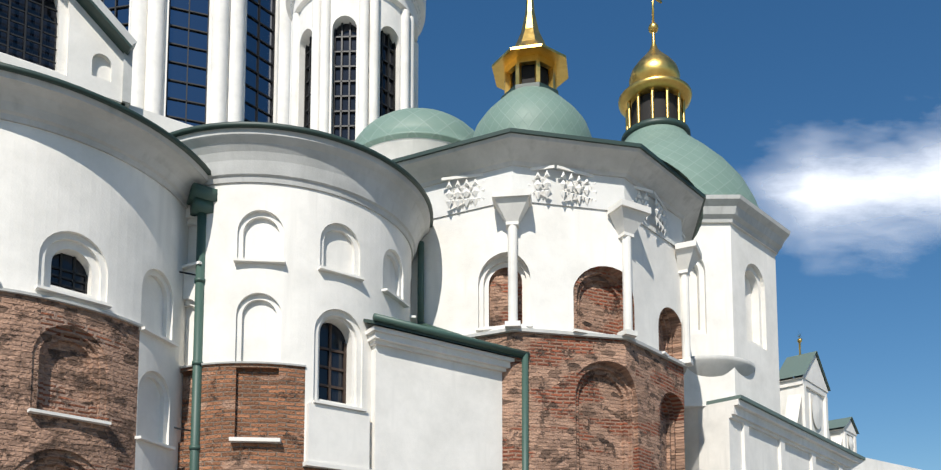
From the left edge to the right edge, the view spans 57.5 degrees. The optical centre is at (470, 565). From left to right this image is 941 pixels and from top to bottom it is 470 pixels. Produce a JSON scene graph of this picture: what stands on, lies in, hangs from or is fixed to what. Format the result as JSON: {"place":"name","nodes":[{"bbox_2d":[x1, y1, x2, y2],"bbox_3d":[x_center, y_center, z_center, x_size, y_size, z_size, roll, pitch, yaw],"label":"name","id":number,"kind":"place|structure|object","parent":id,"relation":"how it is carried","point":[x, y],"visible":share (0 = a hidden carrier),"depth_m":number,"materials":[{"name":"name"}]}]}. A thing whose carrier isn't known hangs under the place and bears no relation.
{"place":"outdoors","nodes":[
{"label":"outdoors","id":0,"kind":"place"},
{"bbox_2d":[417,0,940,469],"label":"sky","id":1,"kind":"structure","parent":0,"point":[754,70],"materials":[{"name":"blue"}]},
{"bbox_2d":[738,110,940,277],"bbox_3d":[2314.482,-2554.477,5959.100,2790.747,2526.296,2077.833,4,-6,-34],"label":"cloud","id":2,"kind":"structure","parent":0,"point":[823,191],"depth_m":5952.05,"materials":[{"name":"white"}]},
{"label":"ground","id":3,"kind":"structure","parent":0,"visible":0},
{"bbox_2d":[0,70,207,469],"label":"apse","id":4,"kind":"structure","parent":3,"relation":"on","point":[99,191],"depth_m":10.25,"materials":[{"name":"paint"}]},
{"bbox_2d":[0,287,142,326],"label":"ledge","id":5,"kind":"object","parent":4,"relation":"attached to","point":[59,300],"visible":0.83,"depth_m":10.02,"materials":[{"name":"white paint"}]},
{"bbox_2d":[0,62,210,174],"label":"roof edge","id":6,"kind":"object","parent":4,"relation":"on","point":[108,102],"depth_m":10.08,"materials":[{"name":"metal"}]},
{"bbox_2d":[176,128,429,469],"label":"apse","id":7,"kind":"structure","parent":3,"relation":"on","point":[304,206],"depth_m":11.63,"materials":[{"name":"paint"}]},
{"bbox_2d":[50,253,346,403],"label":"window frames","id":8,"kind":"structure","parent":7,"relation":"attached to","point":[330,350],"depth_m":12.00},
{"bbox_2d":[50,254,344,402],"bbox_3d":[-3.425,-2.998,11.209,3.864,1.350,0.085,3,-6,-32],"label":"window glass","id":9,"kind":"object","parent":8,"relation":"in","point":[338,340],"visible":0.5,"depth_m":12.04,"materials":[{"name":"black glass"}]},
{"bbox_2d":[180,361,305,368],"bbox_3d":[-3.168,-2.693,11.518,1.905,0.040,0.278,0,-5,5],"label":"ledge","id":10,"kind":"object","parent":7,"relation":"attached to","point":[248,362],"visible":0.69,"depth_m":11.41,"materials":[{"name":"white paint"}]},
{"bbox_2d":[170,121,432,227],"bbox_3d":[-3.010,-5.672,13.755,4.826,0.155,4.826,4,-6,-34],"label":"roof edge","id":11,"kind":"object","parent":7,"relation":"on","point":[303,130],"depth_m":11.54,"materials":[{"name":"metal"}]},
{"bbox_2d":[27,258,668,469],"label":"ledges","id":12,"kind":"structure","parent":7,"relation":"attached to","point":[337,436],"depth_m":11.58,"materials":[{"name":"paint"}]},
{"bbox_2d":[174,182,529,469],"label":"drainpipes","id":13,"kind":"object","parent":7,"relation":"attached to","point":[202,199],"visible":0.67,"depth_m":11.63,"materials":[{"name":"green metal"}]},
{"bbox_2d":[363,319,521,469],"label":"wall","id":14,"kind":"structure","parent":3,"relation":"on","point":[436,402],"depth_m":12.56,"materials":[{"name":"paint"}]},
{"bbox_2d":[129,105,920,469],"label":"roof","id":15,"kind":"structure","parent":3,"relation":"on","point":[167,123],"depth_m":13.41,"materials":[{"name":"paint"}]},
{"bbox_2d":[0,0,123,105],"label":"gable wall","id":16,"kind":"structure","parent":15,"relation":"on","point":[89,54],"depth_m":12.49,"materials":[{"name":"white paint"}]},
{"bbox_2d":[0,0,56,69],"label":"gable glass","id":17,"kind":"object","parent":16,"relation":"in","point":[32,34],"visible":0.67,"depth_m":12.38,"materials":[{"name":"glass"}]},
{"bbox_2d":[0,0,57,65],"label":"gable grille","id":18,"kind":"object","parent":16,"relation":"attached to","point":[25,25],"visible":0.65,"depth_m":12.28,"materials":[{"name":"black metal"}]},
{"bbox_2d":[76,0,136,107],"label":"gable cornice","id":19,"kind":"structure","parent":16,"relation":"attached to","point":[110,25],"depth_m":12.63,"materials":[{"name":"white paint"}]},
{"bbox_2d":[128,0,279,123],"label":"drum","id":20,"kind":"object","parent":15,"relation":"on","point":[276,66],"depth_m":29.43,"materials":[{"name":"paint"}]},
{"bbox_2d":[101,0,273,125],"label":"drum glass","id":21,"kind":"object","parent":20,"relation":"on","point":[176,108],"visible":0.02,"depth_m":29.40,"materials":[{"name":"blue glass"}]},
{"bbox_2d":[108,0,275,123],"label":"drum bars","id":22,"kind":"object","parent":20,"relation":"on","point":[116,7],"visible":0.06,"depth_m":29.43,"materials":[{"name":"grey metal"}]},
{"bbox_2d":[130,0,290,124],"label":"drum columns","id":23,"kind":"structure","parent":20,"relation":"on","point":[147,24],"depth_m":29.14,"materials":[{"name":"paint"}]},
{"bbox_2d":[286,0,425,139],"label":"drum","id":24,"kind":"object","parent":15,"relation":"on","point":[345,11],"visible":0.23,"depth_m":22.19,"materials":[{"name":"paint"}]},
{"bbox_2d":[304,22,395,141],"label":"drum bars","id":25,"kind":"object","parent":24,"relation":"on","point":[341,81],"visible":0.17,"depth_m":22.00,"materials":[{"name":"grey metal"}]},
{"bbox_2d":[307,24,392,139],"bbox_3d":[-3.110,-11.946,23.065,2.661,3.600,2.661,4,-6,-34],"label":"drum glass","id":26,"kind":"object","parent":24,"relation":"attached to","point":[346,85],"visible":0.21,"depth_m":21.84,"materials":[{"name":"black"}]},
{"bbox_2d":[289,0,417,136],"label":"columns","id":27,"kind":"structure","parent":24,"relation":"attached to","point":[368,62],"depth_m":21.62,"materials":[{"name":"paint"}]},
{"bbox_2d":[355,108,474,159],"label":"dome","id":28,"kind":"structure","parent":15,"relation":"on","point":[399,133],"depth_m":18.14,"materials":[{"name":"paint"}]},
{"bbox_2d":[397,133,703,469],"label":"apse","id":29,"kind":"structure","parent":3,"relation":"on","point":[603,404],"depth_m":13.75,"materials":[{"name":"paint"}]},
{"bbox_2d":[392,128,705,240],"bbox_3d":[1.013,-6.391,16.584,6.743,0.100,6.893,4,-6,-34],"label":"roof edge","id":30,"kind":"object","parent":29,"relation":"attached to","point":[566,137],"visible":0.15,"depth_m":13.53,"materials":[{"name":"metal"}]},
{"bbox_2d":[410,188,701,366],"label":"columns","id":31,"kind":"structure","parent":29,"relation":"attached to","point":[628,217],"depth_m":13.64,"materials":[{"name":"white paint"}]},
{"bbox_2d":[441,165,684,241],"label":"relief ornaments","id":32,"kind":"object","parent":29,"relation":"attached to","point":[475,190],"visible":0.38,"depth_m":13.78},
{"bbox_2d":[464,328,687,373],"bbox_3d":[1.013,-3.394,16.306,5.993,0.080,6.126,4,-6,-34],"label":"ledge","id":33,"kind":"object","parent":29,"relation":"attached to","point":[594,335],"visible":0.15,"depth_m":13.53,"materials":[{"name":"white paint"}]},
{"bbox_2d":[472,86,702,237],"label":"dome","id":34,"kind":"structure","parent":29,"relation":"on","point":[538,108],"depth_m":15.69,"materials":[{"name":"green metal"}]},
{"bbox_2d":[492,0,567,98],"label":"lantern","id":35,"kind":"object","parent":34,"relation":"on","point":[531,58],"visible":0.75,"depth_m":16.53,"materials":[{"name":"gold metal"}]},
{"bbox_2d":[684,355,755,469],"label":"apse","id":36,"kind":"structure","parent":3,"relation":"on","point":[712,365],"depth_m":18.55,"materials":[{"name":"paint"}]},
{"bbox_2d":[698,351,865,469],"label":"building wing","id":37,"kind":"structure","parent":3,"relation":"on","point":[742,432],"depth_m":20.48,"materials":[{"name":"paint"}]},
{"bbox_2d":[684,195,790,414],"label":"tower","id":38,"kind":"structure","parent":37,"relation":"on","point":[740,239],"depth_m":18.87,"materials":[{"name":"paint"}]},
{"bbox_2d":[625,124,758,207],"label":"dome","id":39,"kind":"structure","parent":38,"relation":"on","point":[703,168],"depth_m":19.62,"materials":[{"name":"green metal"}]},
{"bbox_2d":[618,0,691,140],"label":"cupola","id":40,"kind":"object","parent":39,"relation":"on","point":[658,90],"visible":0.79,"depth_m":21.27,"materials":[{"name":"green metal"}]},
{"bbox_2d":[797,331,802,354],"bbox_3d":[8.527,-5.744,22.206,0.427,0.690,0.121,4,-6,-34],"label":"sunburst finial","id":41,"kind":"object","parent":37,"relation":"on","point":[799,340],"visible":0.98,"depth_m":22.18,"materials":[{"name":"gold metal"}]}
]}

